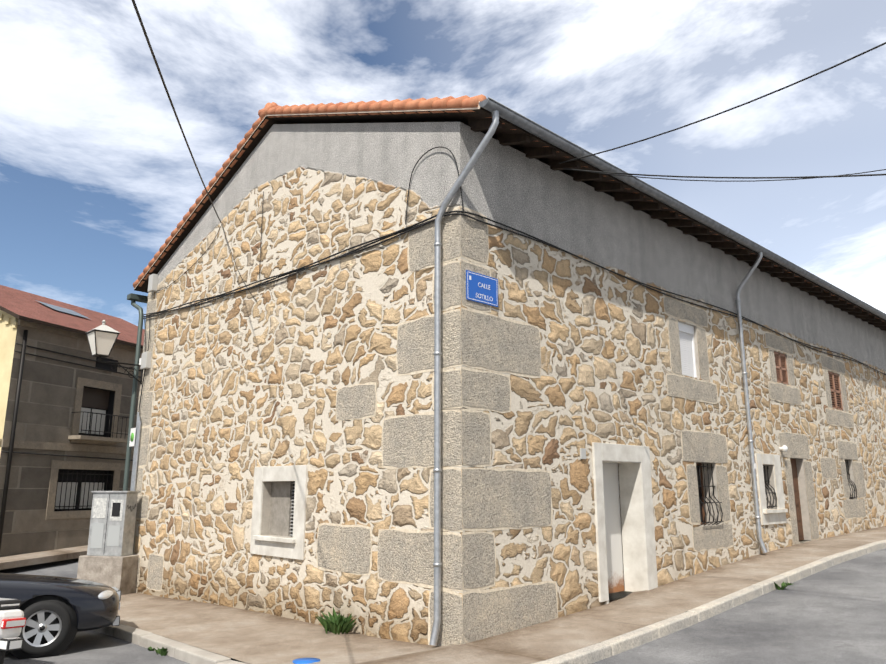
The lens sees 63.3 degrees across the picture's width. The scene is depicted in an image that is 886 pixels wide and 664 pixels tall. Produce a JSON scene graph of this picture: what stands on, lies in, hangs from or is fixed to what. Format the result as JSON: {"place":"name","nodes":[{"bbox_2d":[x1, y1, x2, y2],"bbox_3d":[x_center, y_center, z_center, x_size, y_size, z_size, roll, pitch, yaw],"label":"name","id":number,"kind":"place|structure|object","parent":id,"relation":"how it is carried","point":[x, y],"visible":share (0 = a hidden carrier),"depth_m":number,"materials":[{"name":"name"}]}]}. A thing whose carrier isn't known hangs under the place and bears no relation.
{"place":"outdoors","nodes":[
{"label":"outdoors","id":0,"kind":"place"},
{"bbox_2d":[0,545,87,569],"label":"house pavement","id":1,"kind":"structure","parent":0,"point":[21,560],"depth_m":17.66,"materials":[{"name":"concrete"}]},
{"bbox_2d":[0,548,885,663],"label":"road","id":2,"kind":"structure","parent":0,"point":[835,614],"depth_m":8.84,"materials":[{"name":"grey asphalt"}]},
{"bbox_2d":[0,598,25,663],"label":"car","id":3,"kind":"object","parent":2,"relation":"on","point":[12,621],"visible":1,"depth_m":7.83,"materials":[{"name":"white metal"}]},
{"bbox_2d":[0,573,120,659],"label":"black saloon car","id":4,"kind":"object","parent":2,"relation":"on","point":[60,613],"visible":0.94,"depth_m":8.96,"materials":[{"name":"black paint"}]},
{"bbox_2d":[0,310,141,556],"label":"house walls","id":5,"kind":"structure","parent":2,"relation":"on","point":[47,399],"depth_m":19.08,"materials":[{"name":"grey stone"}]},
{"bbox_2d":[0,314,142,549],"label":"house trim","id":6,"kind":"structure","parent":5,"relation":"attached to","point":[69,491],"depth_m":20.18,"materials":[{"name":"grey stone"}]},
{"bbox_2d":[0,285,144,348],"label":"house roof","id":7,"kind":"structure","parent":5,"relation":"on","point":[26,306],"depth_m":21.96,"materials":[{"name":"red tile"}]},
{"bbox_2d":[93,624,246,663],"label":"old kerb","id":8,"kind":"object","parent":2,"relation":"on","point":[187,653],"visible":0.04,"depth_m":8.96,"materials":[{"name":"concrete"}]},
{"bbox_2d":[134,122,885,644],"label":"house walls","id":9,"kind":"structure","parent":2,"relation":"on","point":[244,386],"depth_m":11.75,"materials":[{"name":"beige stone"}]},
{"bbox_2d":[86,320,142,383],"bbox_3d":[-7.225,0.438,15.917,1.222,1.330,0.550,12,-17,-43],"label":"street lamp","id":10,"kind":"object","parent":9,"relation":"attached to","point":[102,338],"visible":0.96,"depth_m":15.63,"materials":[{"name":"white glass"}]},
{"bbox_2d":[129,428,135,446],"bbox_3d":[-6.853,2.325,15.862,0.015,0.400,0.270,12,-17,-43],"label":"sign","id":11,"kind":"object","parent":9,"relation":"attached to","point":[133,430],"visible":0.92,"depth_m":15.83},
{"bbox_2d":[123,299,143,490],"bbox_3d":[-7.162,2.367,16.196,0.601,6.500,0.102,-11,-17,41],"label":"downpipe","id":12,"kind":"object","parent":9,"relation":"attached to","point":[133,396],"visible":0.56,"depth_m":16.20,"materials":[{"name":"green"}]},
{"bbox_2d":[127,293,147,302],"bbox_3d":[-6.627,-0.675,17.730,2.220,0.120,0.220,12,-17,-43],"label":"gutter end","id":13,"kind":"object","parent":12,"relation":"attached to","point":[139,298],"visible":0.36,"depth_m":17.04,"materials":[{"name":"green"}]},
{"bbox_2d":[130,412,139,490],"bbox_3d":[-6.753,2.659,15.753,0.053,1.800,0.056,12,-17,-43],"label":"conduit","id":14,"kind":"object","parent":9,"relation":"attached to","point":[138,413],"visible":0.48,"depth_m":15.74,"materials":[{"name":"metal"}]},
{"bbox_2d":[132,416,141,490],"bbox_3d":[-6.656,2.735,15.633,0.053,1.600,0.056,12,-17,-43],"label":"conduit","id":15,"kind":"object","parent":9,"relation":"attached to","point":[137,457],"visible":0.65,"depth_m":15.62,"materials":[{"name":"metal"}]},
{"bbox_2d":[138,369,145,411],"bbox_3d":[-6.691,1.299,15.977,0.024,0.954,0.174,12,-17,-43],"label":"cable drop","id":16,"kind":"object","parent":9,"relation":"attached to","point":[141,390],"visible":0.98,"depth_m":15.98,"materials":[{"name":"black rubber"}]},
{"bbox_2d":[144,317,145,351],"bbox_3d":[-6.792,0.053,16.364,0.022,0.856,0.269,11,-16,-40],"label":"cable drop","id":17,"kind":"object","parent":9,"relation":"attached to","point":[145,335],"visible":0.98,"depth_m":16.31,"materials":[{"name":"black rubber"}]},
{"bbox_2d":[140,351,151,369],"bbox_3d":[-6.629,0.639,16.041,0.120,0.370,0.290,12,-17,-43],"label":"junction box","id":18,"kind":"object","parent":9,"relation":"attached to","point":[145,360],"visible":0.88,"depth_m":15.96,"materials":[{"name":"grey plastic"}]},
{"bbox_2d":[148,316,149,349],"bbox_3d":[-6.630,0.043,16.197,0.020,0.864,0.130,10,-16,-37],"label":"cable drop","id":19,"kind":"object","parent":9,"relation":"attached to","point":[149,332],"visible":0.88,"depth_m":16.17,"materials":[{"name":"black rubber"}]},
{"bbox_2d":[148,274,157,292],"bbox_3d":[-6.625,-1.112,16.414,0.130,0.390,0.230,12,-17,-43],"label":"junction box","id":20,"kind":"object","parent":9,"relation":"attached to","point":[153,283],"visible":0.94,"depth_m":16.34,"materials":[{"name":"grey plastic"}]},
{"bbox_2d":[132,0,221,222],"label":"overhead wire","id":21,"kind":"object","parent":9,"relation":"attached to","point":[149,45],"visible":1,"depth_m":6.68,"materials":[{"name":"black"}]},
{"bbox_2d":[159,224,221,290],"bbox_3d":[-5.477,-1.521,15.347,0.019,0.817,3.097,12,-17,-42],"label":"thin cable","id":22,"kind":"object","parent":9,"relation":"attached to","point":[194,263],"visible":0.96,"depth_m":15.03,"materials":[{"name":"black rubber"}]},
{"bbox_2d":[222,225,256,301],"bbox_3d":[-3.866,-1.346,13.594,0.016,1.906,1.567,12,-17,-43],"label":"thin cable","id":23,"kind":"object","parent":9,"relation":"attached to","point":[236,266],"visible":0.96,"depth_m":13.64,"materials":[{"name":"black rubber"}]},
{"bbox_2d":[259,191,263,279],"bbox_3d":[-3.307,-1.767,13.079,0.014,1.700,0.044,12,-17,-43],"label":"cable","id":24,"kind":"object","parent":9,"relation":"attached to","point":[261,236],"visible":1,"depth_m":13.07,"materials":[{"name":"black rubber"}]},
{"bbox_2d":[269,481,294,536],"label":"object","id":25,"kind":"object","parent":9,"relation":"attached to","point":[282,509],"visible":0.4,"depth_m":11.57,"materials":[{"name":"beige"}]},
{"bbox_2d":[143,220,430,316],"bbox_3d":[-3.508,-0.929,13.109,0.026,0.409,9.991,12,-17,-43],"label":"cable","id":26,"kind":"object","parent":9,"relation":"attached to","point":[302,268],"visible":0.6,"depth_m":11.87,"materials":[{"name":"black rubber"}]},
{"bbox_2d":[143,219,434,318],"bbox_3d":[-3.515,-0.893,13.094,0.026,0.403,9.991,12,-17,-43],"label":"cable","id":27,"kind":"object","parent":9,"relation":"attached to","point":[433,220],"visible":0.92,"depth_m":11.66,"materials":[{"name":"black rubber"}]},
{"bbox_2d":[143,215,436,314],"bbox_3d":[-3.519,-0.970,13.108,0.026,0.427,9.992,12,-17,-43],"label":"cable","id":28,"kind":"object","parent":9,"relation":"attached to","point":[434,216],"visible":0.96,"depth_m":11.65,"materials":[{"name":"black rubber"}]},
{"bbox_2d":[405,146,463,224],"bbox_3d":[-0.151,-2.008,9.767,1.097,1.054,0.075,-11,-17,42],"label":"cable riser","id":29,"kind":"object","parent":9,"relation":"attached to","point":[413,170],"visible":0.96,"depth_m":9.92,"materials":[{"name":"black"}]},
{"bbox_2d":[429,110,498,645],"bbox_3d":[0.276,0.416,8.730,1.049,6.468,0.157,-10,-16,38],"label":"downpipe","id":30,"kind":"object","parent":9,"relation":"attached to","point":[486,139],"visible":1,"depth_m":9.00,"materials":[{"name":"metal"}]},
{"bbox_2d":[466,270,497,306],"bbox_3d":[0.513,-0.561,9.356,0.600,0.390,0.012,12,-17,-43],"label":"street sign","id":31,"kind":"object","parent":9,"relation":"attached to","point":[473,280],"visible":0.98,"depth_m":9.34,"materials":[{"name":"blue metal"}]},
{"bbox_2d":[131,206,865,645],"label":"stone blocks","id":32,"kind":"structure","parent":9,"relation":"attached to","point":[481,502],"depth_m":9.37,"materials":[{"name":"grey stone"}]},
{"bbox_2d":[134,101,885,321],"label":"roof","id":33,"kind":"structure","parent":9,"relation":"on","point":[483,113],"depth_m":12.15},
{"bbox_2d":[133,94,878,318],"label":"roof tiles","id":34,"kind":"object","parent":33,"relation":"on","point":[465,101],"visible":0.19,"depth_m":12.03,"materials":[{"name":"orange tile"}]},
{"bbox_2d":[250,442,787,601],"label":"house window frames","id":35,"kind":"structure","parent":9,"relation":"attached to","point":[285,547],"depth_m":11.17,"materials":[{"name":"white stone"}]},
{"bbox_2d":[580,448,585,458],"bbox_3d":[2.011,1.750,10.326,0.120,0.150,0.026,12,-17,-43],"label":"box","id":36,"kind":"object","parent":9,"relation":"attached to","point":[582,453],"visible":1,"depth_m":10.30,"materials":[{"name":"grey plastic"}]},
{"bbox_2d":[433,242,760,566],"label":"pipe brackets","id":37,"kind":"object","parent":9,"relation":"attached to","point":[440,470],"visible":0.85,"depth_m":9.07,"materials":[{"name":"metal"}]},
{"bbox_2d":[603,463,623,593],"bbox_3d":[2.436,3.150,11.037,1.070,2.260,0.050,12,-17,-43],"label":"door leaf","id":38,"kind":"object","parent":9,"relation":"attached to","point":[613,530],"visible":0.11,"depth_m":11.27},
{"bbox_2d":[602,461,647,603],"bbox_3d":[2.595,3.041,10.891,1.170,2.210,0.410,12,-17,-43],"label":"door","id":39,"kind":"structure","parent":9,"relation":"attached to","point":[633,532],"depth_m":11.26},
{"bbox_2d":[443,213,884,374],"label":"cable","id":40,"kind":"object","parent":9,"relation":"attached to","point":[623,277],"visible":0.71,"depth_m":12.11,"materials":[{"name":"black rubber"}]},
{"bbox_2d":[445,210,885,374],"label":"cable","id":41,"kind":"object","parent":9,"relation":"attached to","point":[635,280],"visible":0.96,"depth_m":11.75,"materials":[{"name":"black rubber"}]},
{"bbox_2d":[468,119,885,330],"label":"roof eaves","id":42,"kind":"object","parent":9,"relation":"attached to","point":[671,219],"visible":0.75,"depth_m":12.87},
{"bbox_2d":[479,97,885,319],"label":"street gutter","id":43,"kind":"object","parent":9,"relation":"attached to","point":[531,126],"depth_m":11.65,"materials":[{"name":"metal"}]},
{"bbox_2d":[678,322,696,377],"bbox_3d":[4.427,0.336,13.167,0.690,0.990,0.080,12,-17,-43],"label":"window","id":44,"kind":"structure","parent":9,"relation":"attached to","point":[687,349],"depth_m":13.24,"materials":[{"name":"white"}]},
{"bbox_2d":[696,463,705,524],"bbox_3d":[4.505,2.920,12.976,0.750,1.100,0.060,12,-17,-43],"label":"window glazing","id":45,"kind":"structure","parent":9,"relation":"attached to","point":[702,515],"depth_m":13.18,"materials":[{"name":"black glass"}]},
{"bbox_2d":[696,463,723,525],"bbox_3d":[4.723,2.880,12.753,0.790,1.077,0.147,12,-17,-43],"label":"grille window","id":46,"kind":"structure","parent":9,"relation":"attached to","point":[709,486],"depth_m":12.77,"materials":[{"name":"grey metal"}]},
{"bbox_2d":[735,252,766,552],"bbox_3d":[6.245,1.300,14.129,0.079,5.882,0.622,12,-17,-43],"label":"downpipe","id":47,"kind":"object","parent":9,"relation":"attached to","point":[746,393],"visible":1,"depth_m":14.28,"materials":[{"name":"metal"}]},
{"bbox_2d":[763,466,776,508],"bbox_3d":[6.604,3.153,14.603,0.590,0.857,0.147,12,-17,-43],"label":"grille window","id":48,"kind":"structure","parent":9,"relation":"attached to","point":[768,481],"depth_m":14.63,"materials":[{"name":"grey metal"}]},
{"bbox_2d":[774,351,788,384],"bbox_3d":[7.515,0.812,16.060,0.720,0.700,0.065,12,-17,-43],"label":"shuttered window","id":49,"kind":"structure","parent":9,"relation":"attached to","point":[781,367],"depth_m":16.08,"materials":[{"name":"brown wood"}]},
{"bbox_2d":[779,445,787,451],"bbox_3d":[7.213,2.467,15.206,0.140,0.140,0.156,12,-17,-43],"label":"wall lamp","id":50,"kind":"object","parent":9,"relation":"attached to","point":[784,448],"visible":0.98,"depth_m":15.16,"materials":[{"name":"white plastic"}]},
{"bbox_2d":[790,458,803,540],"bbox_3d":[7.663,3.808,15.718,0.740,2.060,0.065,12,-17,-43],"label":"door leaf","id":51,"kind":"object","parent":9,"relation":"attached to","point":[797,500],"visible":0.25,"depth_m":15.87,"materials":[{"name":"brown wood"}]},
{"bbox_2d":[828,371,842,409],"bbox_3d":[9.962,1.507,18.317,0.870,0.950,0.065,12,-17,-43],"label":"shuttered window","id":52,"kind":"structure","parent":9,"relation":"attached to","point":[835,389],"depth_m":18.35,"materials":[{"name":"brown wood"}]},
{"bbox_2d":[845,460,856,498],"bbox_3d":[10.207,3.705,18.032,0.590,0.967,0.147,12,-17,-43],"label":"grille window","id":53,"kind":"structure","parent":9,"relation":"attached to","point":[847,462],"depth_m":18.07,"materials":[{"name":"grey metal"}]},
{"bbox_2d":[532,539,885,663],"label":"granite kerb","id":54,"kind":"object","parent":2,"relation":"on","point":[602,650],"visible":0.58,"depth_m":9.36,"materials":[{"name":"beige stone"}]},
{"bbox_2d":[0,0,885,328],"label":"sky","id":55,"kind":"structure","parent":0,"point":[98,170],"materials":[{"name":"blue"}]},
{"bbox_2d":[118,525,885,663],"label":"pavement","id":56,"kind":"structure","parent":0,"point":[248,636],"depth_m":9.49,"materials":[{"name":"concrete"}]},
{"bbox_2d":[77,554,138,594],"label":"cabinet plinth","id":57,"kind":"structure","parent":56,"relation":"on","point":[119,572],"depth_m":14.51,"materials":[{"name":"beige concrete"}]},
{"bbox_2d":[87,491,139,555],"bbox_3d":[-6.864,3.967,14.935,0.420,1.295,0.880,40,-42,-71],"label":"electrical cabinet","id":58,"kind":"object","parent":57,"relation":"on","point":[112,525],"visible":1,"depth_m":14.77,"materials":[{"name":"grey metal"}]},
{"bbox_2d":[293,658,319,663],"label":"valve cover","id":59,"kind":"object","parent":56,"relation":"in","point":[304,660],"depth_m":7.86,"materials":[{"name":"blue metal"}]},
{"bbox_2d":[148,582,793,655],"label":"weeds","id":60,"kind":"object","parent":56,"relation":"on","point":[336,624],"visible":0.88,"depth_m":9.54,"materials":[{"name":"green plant"}]},
{"bbox_2d":[558,42,885,163],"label":"overhead wire","id":61,"kind":"object","parent":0,"point":[858,55],"visible":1,"depth_m":8.32,"materials":[{"name":"black"}]},
{"bbox_2d":[563,168,885,178],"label":"overhead wire","id":62,"kind":"object","parent":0,"point":[731,177],"visible":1,"depth_m":8.60,"materials":[{"name":"black"}]},
{"bbox_2d":[584,169,885,181],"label":"overhead wire","id":63,"kind":"object","parent":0,"point":[727,181],"visible":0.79,"depth_m":10.74,"materials":[{"name":"black"}]}
]}

